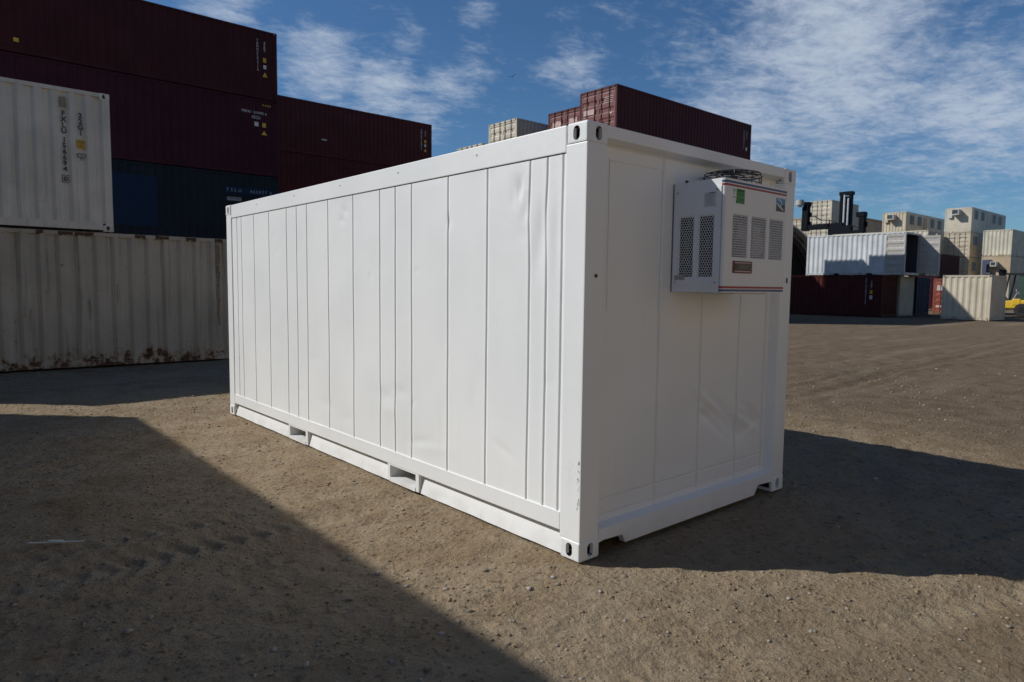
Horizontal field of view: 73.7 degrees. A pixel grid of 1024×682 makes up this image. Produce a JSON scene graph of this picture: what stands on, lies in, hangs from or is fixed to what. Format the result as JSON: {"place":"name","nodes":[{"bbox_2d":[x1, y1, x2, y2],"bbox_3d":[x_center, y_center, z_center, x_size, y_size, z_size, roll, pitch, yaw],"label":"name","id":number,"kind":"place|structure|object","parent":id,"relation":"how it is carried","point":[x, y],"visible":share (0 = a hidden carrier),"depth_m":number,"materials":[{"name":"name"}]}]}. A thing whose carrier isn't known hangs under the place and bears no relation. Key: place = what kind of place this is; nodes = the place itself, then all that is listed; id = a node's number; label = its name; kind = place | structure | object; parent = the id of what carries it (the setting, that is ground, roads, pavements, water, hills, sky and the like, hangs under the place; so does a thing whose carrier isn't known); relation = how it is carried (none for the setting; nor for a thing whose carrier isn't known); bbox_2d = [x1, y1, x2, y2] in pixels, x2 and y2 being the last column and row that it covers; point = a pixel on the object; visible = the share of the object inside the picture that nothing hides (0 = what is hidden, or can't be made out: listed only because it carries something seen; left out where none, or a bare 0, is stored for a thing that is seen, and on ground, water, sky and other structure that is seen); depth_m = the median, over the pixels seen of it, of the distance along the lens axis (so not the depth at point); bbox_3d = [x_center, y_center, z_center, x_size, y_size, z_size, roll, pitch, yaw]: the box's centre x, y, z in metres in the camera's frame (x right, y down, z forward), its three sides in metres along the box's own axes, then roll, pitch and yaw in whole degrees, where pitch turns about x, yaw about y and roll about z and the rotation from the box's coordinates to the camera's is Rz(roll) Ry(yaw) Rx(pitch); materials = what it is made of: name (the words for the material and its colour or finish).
{"place":"outdoors","nodes":[
{"label":"outdoors","id":0,"kind":"place"},
{"bbox_2d":[81,159,278,238],"bbox_3d":[-14.627,-4.799,23.945,12.247,2.896,2.440,-3,6,-41],"label":"shipping container","id":1,"kind":"object","parent":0,"point":[159,200],"visible":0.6,"depth_m":24.59,"materials":[{"name":"blue metal"}]},
{"bbox_2d":[0,51,278,177],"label":"shipping container","id":2,"kind":"object","parent":1,"relation":"on","point":[153,121],"visible":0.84,"depth_m":24.36,"materials":[{"name":"red metal"}]},
{"bbox_2d":[0,0,277,101],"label":"shipping container","id":3,"kind":"object","parent":2,"relation":"on","point":[147,39],"visible":0.81,"depth_m":23.61,"materials":[{"name":"red metal"}]},
{"bbox_2d":[276,151,390,193],"bbox_3d":[-10.457,-8.914,39.674,12.247,2.896,2.438,-3,6,-41],"label":"shipping container","id":4,"kind":"object","parent":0,"point":[297,171],"visible":0.1,"depth_m":37.59,"materials":[{"name":"brown metal"}]},
{"bbox_2d":[275,95,431,166],"bbox_3d":[-10.424,-11.802,39.443,12.247,2.896,2.438,-3,6,-41],"label":"shipping container","id":5,"kind":"object","parent":4,"relation":"on","point":[306,127],"visible":0.5,"depth_m":38.88,"materials":[{"name":"red metal"}]},
{"bbox_2d":[0,308,1023,681],"bbox_3d":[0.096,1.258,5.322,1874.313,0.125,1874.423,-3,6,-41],"label":"ground","id":6,"kind":"structure","parent":0,"point":[918,350],"depth_m":4.26,"materials":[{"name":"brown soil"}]},
{"bbox_2d":[28,540,83,543],"bbox_3d":[-2.855,1.254,4.279,0.323,0.012,0.023,0,5,-8],"label":"plastic strip","id":7,"kind":"object","parent":6,"relation":"on","point":[55,541],"visible":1,"depth_m":4.27,"materials":[{"name":"grey plastic"}]},
{"bbox_2d":[0,227,228,370],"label":"shipping container","id":8,"kind":"object","parent":6,"relation":"on","point":[68,299],"visible":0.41,"depth_m":13.26,"materials":[{"name":"white metal"}]},
{"bbox_2d":[0,77,113,232],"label":"shipping container","id":9,"kind":"object","parent":8,"relation":"on","point":[55,160],"visible":0.91,"depth_m":12.52,"materials":[{"name":"white metal"}]},
{"bbox_2d":[226,120,795,562],"bbox_3d":[-0.539,-0.212,6.920,2.438,2.591,6.393,-3,6,-41],"label":"refrigerated container","id":10,"kind":"object","parent":6,"relation":"on","point":[562,338],"visible":1,"depth_m":4.75,"materials":[{"name":"white metal"}]},
{"bbox_2d":[791,224,817,275],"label":"arched shelter","id":11,"kind":"object","parent":6,"relation":"on","point":[799,252],"visible":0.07,"depth_m":66.79,"materials":[{"name":"grey fabric"}]},
{"bbox_2d":[796,191,867,234],"bbox_3d":[29.718,-7.874,60.818,7.920,9.980,5.890,-3,6,-41],"label":"container handler","id":12,"kind":"object","parent":6,"relation":"on","point":[844,225],"visible":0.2,"depth_m":58.06,"materials":[{"name":"black metal"}]},
{"bbox_2d":[789,275,897,316],"bbox_3d":[19.755,-3.222,47.542,2.443,2.591,12.192,-3,6,-41],"label":"shipping container","id":13,"kind":"object","parent":6,"relation":"on","point":[865,295],"visible":0.62,"depth_m":43.85,"materials":[{"name":"red metal"}]},
{"bbox_2d":[806,232,940,275],"bbox_3d":[22.928,-5.487,43.700,2.482,2.591,7.155,-3,6,-41],"label":"shipping container","id":14,"kind":"object","parent":13,"relation":"on","point":[901,253],"visible":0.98,"depth_m":42.79,"materials":[{"name":"white metal"}]},
{"bbox_2d":[884,233,905,273],"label":"door","id":15,"kind":"structure","parent":14,"relation":"in","point":[894,257],"depth_m":41.47,"materials":[{"name":"metal"}]},
{"bbox_2d":[918,234,940,274],"bbox_3d":[25.784,-5.343,42.194,0.118,2.521,1.114,-4,6,-44],"label":"door","id":16,"kind":"structure","parent":14,"relation":"in","point":[929,249],"depth_m":42.15,"materials":[{"name":"metal"}]},
{"bbox_2d":[896,276,914,315],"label":"shipping container","id":17,"kind":"object","parent":6,"relation":"on","point":[905,295],"visible":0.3,"depth_m":44.55,"materials":[{"name":"grey metal"}]},
{"bbox_2d":[836,230,941,276],"bbox_3d":[25.159,-5.811,46.168,2.438,2.896,6.113,-3,6,-41],"label":"shipping container","id":18,"kind":"object","parent":17,"relation":"on","point":[925,232],"visible":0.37,"depth_m":43.90,"materials":[{"name":"grey metal"}]},
{"bbox_2d":[913,277,930,315],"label":"shipping container","id":19,"kind":"object","parent":6,"relation":"on","point":[921,295],"visible":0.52,"depth_m":46.31,"materials":[{"name":"blue metal"}]},
{"bbox_2d":[916,277,923,314],"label":"door","id":20,"kind":"structure","parent":19,"relation":"in","point":[920,281],"depth_m":46.13,"materials":[{"name":"blue paint"}]},
{"bbox_2d":[922,278,929,314],"bbox_3d":[28.388,-3.075,46.832,1.114,2.521,0.118,-3,6,-41],"label":"door","id":21,"kind":"structure","parent":19,"relation":"in","point":[926,281],"depth_m":46.86,"materials":[{"name":"blue paint"}]},
{"bbox_2d":[929,281,933,307],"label":"shipping container","id":22,"kind":"object","parent":6,"relation":"on","point":[931,294],"visible":0.12,"depth_m":64.67,"materials":[{"name":"red metal"}]},
{"bbox_2d":[909,254,959,280],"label":"shipping container","id":23,"kind":"object","parent":22,"relation":"on","point":[949,264],"visible":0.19,"depth_m":65.91,"materials":[{"name":"red metal"}]},
{"bbox_2d":[932,279,942,312],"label":"shipping container","id":24,"kind":"object","parent":6,"relation":"on","point":[937,296],"visible":0.19,"depth_m":50.97,"materials":[{"name":"red metal"}]},
{"bbox_2d":[934,279,942,312],"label":"door","id":25,"kind":"structure","parent":24,"relation":"in","point":[938,294],"depth_m":50.94,"materials":[{"name":"red paint"}]},
{"bbox_2d":[940,275,1006,320],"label":"shipping container","id":26,"kind":"object","parent":6,"relation":"on","point":[974,297],"visible":1,"depth_m":39.23,"materials":[{"name":"beige metal"}]},
{"bbox_2d":[999,269,1023,316],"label":"forklift","id":27,"kind":"object","parent":6,"relation":"on","point":[1016,306],"visible":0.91,"depth_m":46.11,"materials":[{"name":"yellow metal"}]},
{"bbox_2d":[1006,282,1019,300],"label":"shipping container","id":28,"kind":"object","parent":6,"relation":"on","point":[1016,286],"visible":0.12,"depth_m":67.98,"materials":[{"name":"grey metal"}]},
{"bbox_2d":[981,256,1023,282],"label":"office container","id":29,"kind":"object","parent":28,"relation":"on","point":[991,265],"visible":0.59,"depth_m":67.65,"materials":[{"name":"beige metal"}]},
{"bbox_2d":[982,229,1023,257],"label":"shipping container","id":30,"kind":"object","parent":29,"relation":"on","point":[1007,242],"visible":0.85,"depth_m":67.58,"materials":[{"name":"white metal"}]},
{"bbox_2d":[489,118,547,143],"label":"shipping container","id":31,"kind":"object","parent":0,"point":[509,129],"visible":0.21,"depth_m":37.98,"materials":[{"name":"beige metal"}]},
{"bbox_2d":[490,122,502,142],"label":"door","id":32,"kind":"structure","parent":31,"relation":"in","point":[496,132],"depth_m":38.57,"materials":[{"name":"beige paint"}]},
{"bbox_2d":[502,119,515,140],"bbox_3d":[-0.183,-10.875,37.790,0.118,2.630,1.114,-3,6,-41],"label":"door","id":33,"kind":"structure","parent":31,"relation":"in","point":[509,128],"depth_m":37.74,"materials":[{"name":"beige paint"}]},
{"bbox_2d":[548,106,579,129],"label":"shipping container","id":34,"kind":"object","parent":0,"point":[567,117],"visible":0.09,"depth_m":35.77,"materials":[{"name":"red metal"}]},
{"bbox_2d":[550,111,564,128],"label":"door","id":35,"kind":"structure","parent":34,"relation":"in","point":[560,117],"depth_m":36.14,"materials":[{"name":"red paint"}]},
{"bbox_2d":[564,107,579,125],"bbox_3d":[3.095,-10.704,35.383,0.118,2.647,1.114,-3,6,-41],"label":"door","id":36,"kind":"structure","parent":34,"relation":"in","point":[574,113],"depth_m":35.32,"materials":[{"name":"red paint"}]},
{"bbox_2d":[145,0,1023,231],"label":"sky","id":37,"kind":"structure","parent":0,"point":[914,106],"materials":[{"name":"blue"}]},
{"bbox_2d":[580,84,751,159],"bbox_3d":[8.809,-11.248,37.649,12.247,2.842,2.438,-3,6,-41],"label":"shipping container","id":38,"kind":"object","parent":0,"point":[625,107],"visible":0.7,"depth_m":35.25,"materials":[{"name":"red metal"}]},
{"bbox_2d":[581,90,597,121],"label":"door","id":39,"kind":"structure","parent":38,"relation":"in","point":[589,101],"depth_m":34.04,"materials":[{"name":"red paint"}]},
{"bbox_2d":[598,86,615,126],"bbox_3d":[4.587,-10.957,33.270,0.118,2.772,1.114,-3,6,-41],"label":"door","id":40,"kind":"structure","parent":38,"relation":"in","point":[604,109],"depth_m":33.24,"materials":[{"name":"red paint"}]},
{"bbox_2d":[793,217,943,253],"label":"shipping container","id":41,"kind":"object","parent":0,"point":[874,225],"depth_m":85.26,"materials":[{"name":"beige metal"}]},
{"bbox_2d":[959,257,981,274],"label":"shipping container","id":42,"kind":"object","parent":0,"point":[969,266],"visible":0.21,"depth_m":71.44,"materials":[{"name":"beige metal"}]},
{"bbox_2d":[943,232,982,258],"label":"shipping container","id":43,"kind":"object","parent":42,"relation":"on","point":[966,245],"visible":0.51,"depth_m":71.68,"materials":[{"name":"beige metal"}]},
{"bbox_2d":[944,233,956,254],"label":"door","id":44,"kind":"structure","parent":43,"relation":"in","point":[950,244],"depth_m":72.00,"materials":[{"name":"beige paint"}]},
{"bbox_2d":[956,233,969,255],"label":"door","id":45,"kind":"structure","parent":43,"relation":"in","point":[962,247],"depth_m":71.18,"materials":[{"name":"beige paint"}]},
{"bbox_2d":[944,207,1005,234],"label":"office container","id":46,"kind":"object","parent":43,"relation":"on","point":[969,219],"visible":0.77,"depth_m":71.87,"materials":[{"name":"beige metal"}]},
{"bbox_2d":[981,212,984,220],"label":"window","id":47,"kind":"structure","parent":46,"relation":"in","point":[982,213],"depth_m":72.81,"materials":[{"name":"grey glass"}]},
{"bbox_2d":[986,215,989,229],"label":"door","id":48,"kind":"structure","parent":46,"relation":"in","point":[988,216],"depth_m":74.10,"materials":[{"name":"beige paint"}]},
{"bbox_2d":[973,236,976,244],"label":"window","id":49,"kind":"structure","parent":43,"relation":"in","point":[974,238],"depth_m":71.62,"materials":[{"name":"grey glass"}]},
{"bbox_2d":[959,258,967,274],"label":"door","id":50,"kind":"structure","parent":42,"relation":"in","point":[963,264],"depth_m":71.22,"materials":[{"name":"beige paint"}]},
{"bbox_2d":[971,262,975,270],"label":"window","id":51,"kind":"structure","parent":42,"relation":"in","point":[973,263],"depth_m":71.93,"materials":[{"name":"grey glass"}]},
{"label":"shipping container","id":52,"kind":"object","parent":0,"visible":0},
{"bbox_2d":[457,143,485,150],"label":"shipping container","id":53,"kind":"object","parent":52,"relation":"on","point":[472,146],"visible":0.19,"depth_m":39.68,"materials":[{"name":"beige metal"}]},
{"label":"shipping container","id":54,"kind":"object","parent":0,"visible":0},
{"bbox_2d":[806,229,827,235],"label":"shipping container","id":55,"kind":"object","parent":54,"relation":"on","point":[823,232],"visible":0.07,"depth_m":67.25,"materials":[{"name":"beige paint"}]},
{"bbox_2d":[807,230,817,235],"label":"door","id":56,"kind":"structure","parent":55,"relation":"in","point":[812,232],"depth_m":67.63,"materials":[{"name":"beige paint"}]},
{"bbox_2d":[818,229,827,235],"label":"door","id":57,"kind":"structure","parent":55,"relation":"in","point":[824,232],"depth_m":66.83,"materials":[{"name":"beige paint"}]},
{"bbox_2d":[810,200,858,229],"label":"shipping container","id":58,"kind":"object","parent":55,"relation":"on","point":[825,210],"visible":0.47,"depth_m":66.96,"materials":[{"name":"beige metal"}]},
{"bbox_2d":[810,201,819,224],"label":"door","id":59,"kind":"structure","parent":58,"relation":"in","point":[815,206],"depth_m":67.37,"materials":[{"name":"beige paint"}]},
{"bbox_2d":[819,200,830,223],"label":"door","id":60,"kind":"structure","parent":58,"relation":"in","point":[825,207],"depth_m":66.63,"materials":[{"name":"beige paint"}]},
{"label":"shipping container","id":61,"kind":"object","parent":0,"visible":0},
{"bbox_2d":[793,220,805,233],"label":"shipping container","id":62,"kind":"object","parent":61,"relation":"on","point":[797,223],"visible":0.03,"depth_m":69.49,"materials":[{"name":"beige paint"}]},
{"bbox_2d":[794,220,804,231],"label":"door","id":63,"kind":"structure","parent":62,"relation":"in","point":[798,223],"depth_m":69.49,"materials":[{"name":"beige paint"}]},
{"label":"shipping container","id":64,"kind":"object","parent":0,"visible":0},
{"bbox_2d":[882,211,944,240],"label":"office container","id":65,"kind":"object","parent":64,"relation":"on","point":[900,221],"visible":0.7,"depth_m":76.57,"materials":[{"name":"beige metal"}]},
{"bbox_2d":[910,215,913,224],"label":"window","id":66,"kind":"structure","parent":65,"relation":"in","point":[911,216],"depth_m":76.14,"materials":[{"name":"grey glass"}]},
{"bbox_2d":[917,216,921,225],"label":"window","id":67,"kind":"structure","parent":65,"relation":"in","point":[919,222],"depth_m":77.69,"materials":[{"name":"grey glass"}]},
{"bbox_2d":[923,218,926,229],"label":"door","id":68,"kind":"structure","parent":65,"relation":"in","point":[925,220],"depth_m":78.79,"materials":[{"name":"beige paint"}]},
{"bbox_2d":[930,219,934,228],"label":"window","id":69,"kind":"structure","parent":65,"relation":"in","point":[932,221],"depth_m":80.33,"materials":[{"name":"grey glass"}]},
{"bbox_2d":[937,221,941,229],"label":"window","id":70,"kind":"structure","parent":65,"relation":"in","point":[939,222],"depth_m":81.92,"materials":[{"name":"grey glass"}]}
]}

